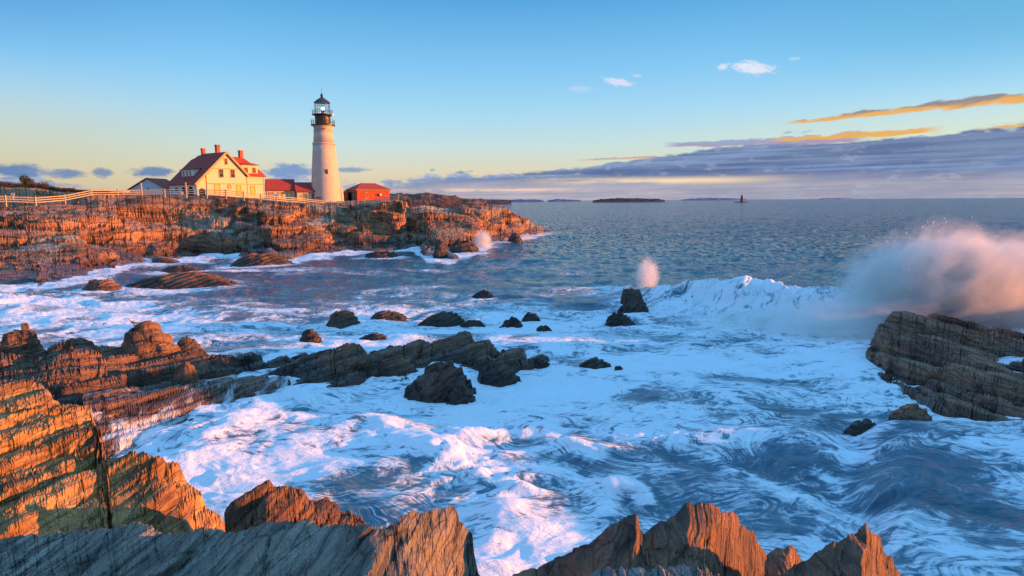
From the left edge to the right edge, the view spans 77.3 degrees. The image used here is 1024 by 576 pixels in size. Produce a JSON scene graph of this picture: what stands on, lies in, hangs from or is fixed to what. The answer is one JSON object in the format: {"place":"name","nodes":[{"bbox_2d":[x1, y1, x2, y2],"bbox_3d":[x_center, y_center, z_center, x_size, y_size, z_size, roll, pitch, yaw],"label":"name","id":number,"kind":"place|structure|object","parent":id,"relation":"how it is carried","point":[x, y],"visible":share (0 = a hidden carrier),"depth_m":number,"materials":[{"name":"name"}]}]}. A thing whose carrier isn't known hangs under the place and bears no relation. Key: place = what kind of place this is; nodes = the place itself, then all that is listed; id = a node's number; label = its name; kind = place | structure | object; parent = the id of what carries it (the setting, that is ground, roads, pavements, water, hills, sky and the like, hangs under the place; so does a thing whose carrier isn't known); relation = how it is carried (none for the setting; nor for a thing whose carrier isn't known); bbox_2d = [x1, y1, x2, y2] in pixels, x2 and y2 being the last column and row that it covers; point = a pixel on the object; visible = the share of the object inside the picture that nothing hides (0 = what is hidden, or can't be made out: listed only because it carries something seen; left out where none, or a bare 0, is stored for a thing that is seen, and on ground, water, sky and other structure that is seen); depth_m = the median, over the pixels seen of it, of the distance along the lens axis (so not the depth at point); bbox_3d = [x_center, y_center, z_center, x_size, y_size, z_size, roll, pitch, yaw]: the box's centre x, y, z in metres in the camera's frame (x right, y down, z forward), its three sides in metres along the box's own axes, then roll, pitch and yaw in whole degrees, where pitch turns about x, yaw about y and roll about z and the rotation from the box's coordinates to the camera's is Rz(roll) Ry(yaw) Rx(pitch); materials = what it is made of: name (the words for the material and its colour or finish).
{"place":"outdoors","nodes":[
{"label":"outdoors","id":0,"kind":"place"},
{"bbox_2d":[0,183,550,285],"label":"headland","id":1,"kind":"structure","parent":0,"point":[39,245],"depth_m":117.22,"materials":[{"name":"brown stone"}]},
{"bbox_2d":[19,173,34,185],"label":"pine tree","id":2,"kind":"object","parent":1,"relation":"on","point":[22,179],"visible":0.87,"depth_m":165.54,"materials":[{"name":"green plant"}]},
{"bbox_2d":[26,180,40,185],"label":"shrub","id":3,"kind":"object","parent":1,"relation":"on","point":[34,184],"visible":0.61,"depth_m":163.28,"materials":[{"name":"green plant"}]},
{"bbox_2d":[37,182,52,188],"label":"shrub","id":4,"kind":"object","parent":1,"relation":"on","point":[42,184],"visible":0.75,"depth_m":161.52,"materials":[{"name":"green plant"}]},
{"bbox_2d":[0,181,110,192],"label":"brush","id":5,"kind":"object","parent":1,"relation":"on","point":[9,184],"visible":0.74,"depth_m":162.60,"materials":[{"name":"brown plant"}]},
{"bbox_2d":[127,178,178,194],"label":"garage","id":6,"kind":"structure","parent":1,"relation":"on","point":[153,186],"depth_m":144.62,"materials":[{"name":"white"}]},
{"bbox_2d":[0,182,398,206],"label":"rail fence","id":7,"kind":"object","parent":1,"relation":"on","point":[164,193],"visible":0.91,"depth_m":124.83,"materials":[{"name":"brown wood"}]},
{"bbox_2d":[33,192,369,218],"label":"dry grass","id":8,"kind":"structure","parent":1,"relation":"on","point":[40,194],"depth_m":125.58,"materials":[{"name":"brown plant"}]},
{"bbox_2d":[166,145,265,198],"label":"house","id":9,"kind":"structure","parent":1,"relation":"on","point":[216,170],"depth_m":142.25,"materials":[{"name":"beige"}]},
{"bbox_2d":[214,184,220,193],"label":"window","id":10,"kind":"structure","parent":9,"relation":"in","point":[216,186],"depth_m":140.23,"materials":[{"name":"yellow glass"}]},
{"bbox_2d":[218,169,223,177],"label":"window","id":11,"kind":"structure","parent":9,"relation":"in","point":[221,172],"depth_m":140.72,"materials":[{"name":"white glass"}]},
{"bbox_2d":[230,169,234,177],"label":"window","id":12,"kind":"structure","parent":9,"relation":"in","point":[232,171],"depth_m":142.79,"materials":[{"name":"white glass"}]},
{"bbox_2d":[236,185,241,194],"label":"window","id":13,"kind":"structure","parent":9,"relation":"in","point":[238,187],"depth_m":144.33,"materials":[{"name":"yellow glass"}]},
{"bbox_2d":[250,186,255,194],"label":"window","id":14,"kind":"structure","parent":9,"relation":"in","point":[252,188],"depth_m":147.47,"materials":[{"name":"yellow glass"}]},
{"bbox_2d":[265,179,295,200],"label":"link building","id":15,"kind":"structure","parent":1,"relation":"on","point":[284,187],"depth_m":151.93,"materials":[{"name":"red"}]},
{"bbox_2d":[294,182,315,200],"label":"shed","id":16,"kind":"structure","parent":1,"relation":"on","point":[305,190],"depth_m":153.01,"materials":[{"name":"red"}]},
{"bbox_2d":[303,193,307,200],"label":"door","id":17,"kind":"structure","parent":16,"relation":"in","point":[305,194],"depth_m":152.82,"materials":[{"name":"white wood"}]},
{"bbox_2d":[311,89,343,201],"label":"lighthouse","id":18,"kind":"object","parent":1,"relation":"on","point":[325,183],"visible":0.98,"depth_m":152.85,"materials":[{"name":"white paint"}]},
{"bbox_2d":[343,191,348,200],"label":"brick annex","id":19,"kind":"object","parent":1,"relation":"on","point":[346,195],"visible":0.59,"depth_m":164.35,"materials":[{"name":"red brick"}]},
{"bbox_2d":[345,183,390,200],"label":"brick building","id":20,"kind":"structure","parent":1,"relation":"on","point":[366,191],"depth_m":164.96,"materials":[{"name":"red brick"}]},
{"bbox_2d":[390,192,487,208],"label":"hill","id":21,"kind":"structure","parent":0,"point":[435,200],"depth_m":581.14,"materials":[{"name":"brown plant"}]},
{"bbox_2d":[479,198,511,205],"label":"hill","id":22,"kind":"structure","parent":0,"point":[496,202],"depth_m":1226.26,"materials":[{"name":"stone"}]},
{"bbox_2d":[0,198,1023,575],"bbox_3d":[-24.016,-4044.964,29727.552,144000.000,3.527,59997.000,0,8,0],"label":"sea","id":23,"kind":"structure","parent":0,"point":[748,384],"depth_m":31.84,"materials":[{"name":"liquid"}]},
{"bbox_2d":[82,278,121,290],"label":"sea rock","id":24,"kind":"object","parent":23,"relation":"in","point":[107,284],"visible":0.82,"depth_m":67.63,"materials":[{"name":"brown stone"}]},
{"bbox_2d":[0,380,224,538],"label":"shore rock","id":25,"kind":"object","parent":23,"relation":"in","point":[59,472],"visible":0.67,"depth_m":10.11,"materials":[{"name":"stone"}]},
{"bbox_2d":[152,257,179,262],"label":"sea rock","id":26,"kind":"object","parent":23,"relation":"in","point":[163,260],"visible":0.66,"depth_m":96.32,"materials":[{"name":"brown stone"}]},
{"bbox_2d":[160,264,203,272],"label":"sea rock","id":27,"kind":"object","parent":23,"relation":"in","point":[179,268],"visible":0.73,"depth_m":84.99,"materials":[{"name":"brown stone"}]},
{"bbox_2d":[125,271,240,289],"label":"sea rock","id":28,"kind":"object","parent":23,"relation":"in","point":[177,280],"visible":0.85,"depth_m":69.35,"materials":[{"name":"brown stone"}]},
{"bbox_2d":[82,374,290,459],"bbox_3d":[-13.289,5.042,27.925,8.940,1.861,11.745,-6,9,-34],"label":"washed ledge","id":29,"kind":"object","parent":23,"relation":"in","point":[125,418],"visible":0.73,"depth_m":26.87,"materials":[{"name":"stone"}]},
{"bbox_2d":[172,361,198,382],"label":"boulder","id":30,"kind":"object","parent":29,"relation":"on","point":[185,372],"visible":1,"depth_m":29.96,"materials":[{"name":"brown stone"}]},
{"bbox_2d":[0,505,479,575],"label":"shore rock","id":31,"kind":"object","parent":23,"relation":"in","point":[435,542],"visible":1,"depth_m":5.04,"materials":[{"name":"grey stone"}]},
{"bbox_2d":[229,253,294,266],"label":"sea rock","id":32,"kind":"object","parent":23,"relation":"in","point":[252,259],"visible":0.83,"depth_m":93.95,"materials":[{"name":"brown stone"}]},
{"bbox_2d":[0,331,549,456],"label":"rock ledge","id":33,"kind":"object","parent":23,"relation":"in","point":[71,371],"visible":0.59,"depth_m":32.71,"materials":[{"name":"brown stone"}]},
{"bbox_2d":[0,323,43,354],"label":"boulder","id":34,"kind":"object","parent":33,"relation":"on","point":[24,340],"visible":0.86,"depth_m":33.70,"materials":[{"name":"brown stone"}]},
{"bbox_2d":[119,320,181,361],"bbox_3d":[-19.320,2.733,34.120,3.155,2.094,2.454,0,8,0],"label":"boulder","id":35,"kind":"object","parent":33,"relation":"on","point":[146,340],"visible":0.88,"depth_m":33.43,"materials":[{"name":"brown stone"}]},
{"bbox_2d":[129,319,140,325],"bbox_3d":[-19.853,1.799,33.621,0.659,0.414,0.304,0,8,0],"label":"gull","id":36,"kind":"object","parent":35,"relation":"on","point":[134,322],"visible":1,"depth_m":33.56,"materials":[{"name":"white"}]},
{"bbox_2d":[177,335,200,352],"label":"boulder","id":37,"kind":"object","parent":33,"relation":"on","point":[186,344],"visible":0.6,"depth_m":35.88,"materials":[{"name":"brown stone"}]},
{"bbox_2d":[374,353,418,376],"bbox_3d":[-6.171,4.040,33.894,2.638,1.211,2.189,0,8,0],"label":"rock","id":38,"kind":"object","parent":33,"relation":"on","point":[391,364],"visible":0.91,"depth_m":33.36,"materials":[{"name":"grey stone"}]},
{"bbox_2d":[224,480,366,532],"bbox_3d":[-3.021,4.662,9.088,2.761,4.243,4.789,-2,8,-11],"label":"shore rock","id":39,"kind":"object","parent":23,"relation":"in","point":[266,501],"visible":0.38,"depth_m":8.49,"materials":[{"name":"orange stone"}]},
{"bbox_2d":[299,328,321,342],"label":"sea rock","id":40,"kind":"object","parent":23,"relation":"in","point":[309,335],"visible":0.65,"depth_m":40.95,"materials":[{"name":"brown stone"}]},
{"bbox_2d":[326,310,360,328],"bbox_3d":[-12.526,2.388,47.611,2.866,1.553,2.293,0,8,0],"label":"sea rock","id":41,"kind":"object","parent":23,"relation":"in","point":[341,319],"visible":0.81,"depth_m":47.11,"materials":[{"name":"grey stone"}]},
{"bbox_2d":[358,333,386,340],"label":"sea rock","id":42,"kind":"object","parent":23,"relation":"in","point":[374,336],"visible":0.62,"depth_m":41.79,"materials":[{"name":"stone"}]},
{"bbox_2d":[364,250,400,257],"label":"sea rock","id":43,"kind":"object","parent":23,"relation":"in","point":[381,254],"visible":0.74,"depth_m":103.11,"materials":[{"name":"brown stone"}]},
{"bbox_2d":[371,310,407,321],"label":"sea rock","id":44,"kind":"object","parent":23,"relation":"in","point":[389,315],"visible":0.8,"depth_m":49.49,"materials":[{"name":"brown stone"}]},
{"bbox_2d":[404,360,475,402],"bbox_3d":[-3.410,4.437,30.242,3.951,2.078,2.833,0,8,0],"label":"sea rock","id":45,"kind":"object","parent":23,"relation":"in","point":[436,382],"visible":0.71,"depth_m":29.45,"materials":[{"name":"grey stone"}]},
{"bbox_2d":[433,244,447,258],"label":"sea rock","id":46,"kind":"object","parent":23,"relation":"in","point":[440,251],"visible":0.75,"depth_m":102.22,"materials":[{"name":"brown stone"}]},
{"bbox_2d":[418,311,464,326],"bbox_3d":[-5.196,2.387,48.026,4.138,1.356,2.483,0,8,0],"label":"sea rock","id":47,"kind":"object","parent":23,"relation":"in","point":[446,319],"visible":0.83,"depth_m":47.48,"materials":[{"name":"grey stone"}]},
{"bbox_2d":[446,383,475,404],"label":"sea rock","id":48,"kind":"object","parent":23,"relation":"in","point":[462,393],"visible":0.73,"depth_m":28.61,"materials":[{"name":"grey stone"}]},
{"bbox_2d":[449,238,480,252],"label":"sea rock","id":49,"kind":"object","parent":23,"relation":"in","point":[460,246],"visible":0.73,"depth_m":112.88,"materials":[{"name":"brown stone"}]},
{"bbox_2d":[460,319,484,327],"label":"sea rock","id":50,"kind":"object","parent":23,"relation":"in","point":[471,323],"visible":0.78,"depth_m":46.81,"materials":[{"name":"grey stone"}]},
{"bbox_2d":[472,232,493,245],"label":"spray","id":51,"kind":"object","parent":23,"relation":"on","point":[483,238],"visible":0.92,"depth_m":127.69,"materials":[{"name":"white liquid"}]},
{"bbox_2d":[472,289,494,298],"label":"sea rock","id":52,"kind":"object","parent":23,"relation":"in","point":[483,294],"visible":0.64,"depth_m":59.61,"materials":[{"name":"grey stone"}]},
{"bbox_2d":[477,360,522,386],"bbox_3d":[-0.671,4.395,32.764,2.840,1.446,1.943,0,8,0],"label":"sea rock","id":53,"kind":"object","parent":23,"relation":"in","point":[496,373],"visible":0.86,"depth_m":32.19,"materials":[{"name":"grey stone"}]},
{"bbox_2d":[499,316,522,327],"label":"sea rock","id":54,"kind":"object","parent":23,"relation":"in","point":[512,321],"visible":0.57,"depth_m":45.69,"materials":[{"name":"grey stone"}]},
{"bbox_2d":[507,233,522,242],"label":"sea rock","id":55,"kind":"object","parent":23,"relation":"in","point":[514,237],"visible":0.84,"depth_m":142.52,"materials":[{"name":"brown stone"}]},
{"bbox_2d":[521,312,540,321],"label":"sea rock","id":56,"kind":"object","parent":23,"relation":"in","point":[528,316],"visible":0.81,"depth_m":48.82,"materials":[{"name":"grey stone"}]},
{"bbox_2d":[535,357,549,368],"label":"sea rock","id":57,"kind":"object","parent":23,"relation":"in","point":[541,363],"visible":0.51,"depth_m":34.77,"materials":[{"name":"grey stone"}]},
{"bbox_2d":[536,325,551,331],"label":"sea rock","id":58,"kind":"object","parent":23,"relation":"in","point":[543,328],"visible":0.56,"depth_m":44.48,"materials":[{"name":"grey stone"}]},
{"bbox_2d":[579,357,611,368],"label":"sea rock","id":59,"kind":"object","parent":23,"relation":"in","point":[594,363],"visible":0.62,"depth_m":34.51,"materials":[{"name":"grey stone"}]},
{"bbox_2d":[614,366,622,370],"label":"sea rock","id":60,"kind":"object","parent":23,"relation":"in","point":[618,368],"visible":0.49,"depth_m":33.85,"materials":[{"name":"grey stone"}]},
{"bbox_2d":[604,312,637,326],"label":"sea rock","id":61,"kind":"object","parent":23,"relation":"in","point":[614,319],"visible":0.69,"depth_m":46.02,"materials":[{"name":"grey stone"}]},
{"bbox_2d":[617,296,648,312],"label":"sea rock","id":62,"kind":"object","parent":23,"relation":"in","point":[633,305],"visible":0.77,"depth_m":51.53,"materials":[{"name":"grey stone"}]},
{"bbox_2d":[620,288,642,304],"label":"sea rock","id":63,"kind":"object","parent":62,"relation":"on","point":[628,293],"visible":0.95,"depth_m":52.04,"materials":[{"name":"grey stone"}]},
{"bbox_2d":[634,260,661,280],"bbox_3d":[12.449,-0.954,58.930,2.697,4.574,2.047,0,8,0],"label":"spray","id":64,"kind":"object","parent":23,"relation":"on","point":[647,271],"visible":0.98,"depth_m":58.81,"materials":[{"name":"white liquid"}]},
{"bbox_2d":[512,502,802,575],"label":"shore rock","id":65,"kind":"object","parent":23,"relation":"in","point":[713,539],"visible":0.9,"depth_m":5.71,"materials":[{"name":"brown stone"}]},
{"bbox_2d":[778,522,900,575],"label":"shore rock","id":66,"kind":"object","parent":23,"relation":"in","point":[860,552],"visible":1,"depth_m":5.04,"materials":[{"name":"brown stone"}]},
{"bbox_2d":[842,418,875,435],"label":"sea rock","id":67,"kind":"object","parent":23,"relation":"in","point":[857,427],"visible":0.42,"depth_m":24.39,"materials":[{"name":"grey stone"}]},
{"bbox_2d":[888,403,931,420],"bbox_3d":[15.869,5.285,25.498,2.296,1.451,1.499,0,8,0],"label":"sea rock","id":68,"kind":"object","parent":23,"relation":"in","point":[913,411],"visible":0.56,"depth_m":25.22,"materials":[{"name":"grey stone"}]},
{"bbox_2d":[813,215,1023,318],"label":"spray","id":69,"kind":"object","parent":23,"relation":"on","point":[979,274],"visible":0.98,"depth_m":43.75,"materials":[{"name":"white liquid"}]},
{"bbox_2d":[865,311,1023,421],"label":"rock outcrop","id":70,"kind":"object","parent":23,"relation":"in","point":[952,367],"visible":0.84,"depth_m":33.07,"materials":[{"name":"grey stone"}]},
{"bbox_2d":[0,0,1023,200],"label":"sky","id":71,"kind":"structure","parent":0,"point":[545,100],"materials":[{"name":"blue"}]},
{"bbox_2d":[511,199,542,201],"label":"hill","id":72,"kind":"structure","parent":0,"point":[527,200],"depth_m":3634.14,"materials":[{"name":"blue stone"}]},
{"bbox_2d":[548,199,580,201],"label":"hill","id":73,"kind":"structure","parent":0,"point":[562,200],"depth_m":4024.88,"materials":[{"name":"blue stone"}]},
{"bbox_2d":[593,198,664,202],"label":"island","id":74,"kind":"structure","parent":0,"point":[610,200],"depth_m":2502.18,"materials":[{"name":"grey stone"}]},
{"bbox_2d":[681,198,745,200],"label":"island","id":75,"kind":"structure","parent":0,"point":[714,199],"depth_m":4980.40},
{"bbox_2d":[818,198,852,199],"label":"island","id":76,"kind":"structure","parent":0,"point":[835,199],"depth_m":5386.51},
{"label":"shore","id":77,"kind":"structure","parent":0,"visible":0},
{"bbox_2d":[589,564,718,575],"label":"shore rock","id":78,"kind":"object","parent":77,"relation":"on","point":[683,570],"visible":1,"depth_m":4.17,"materials":[{"name":"grey stone"}]}
]}

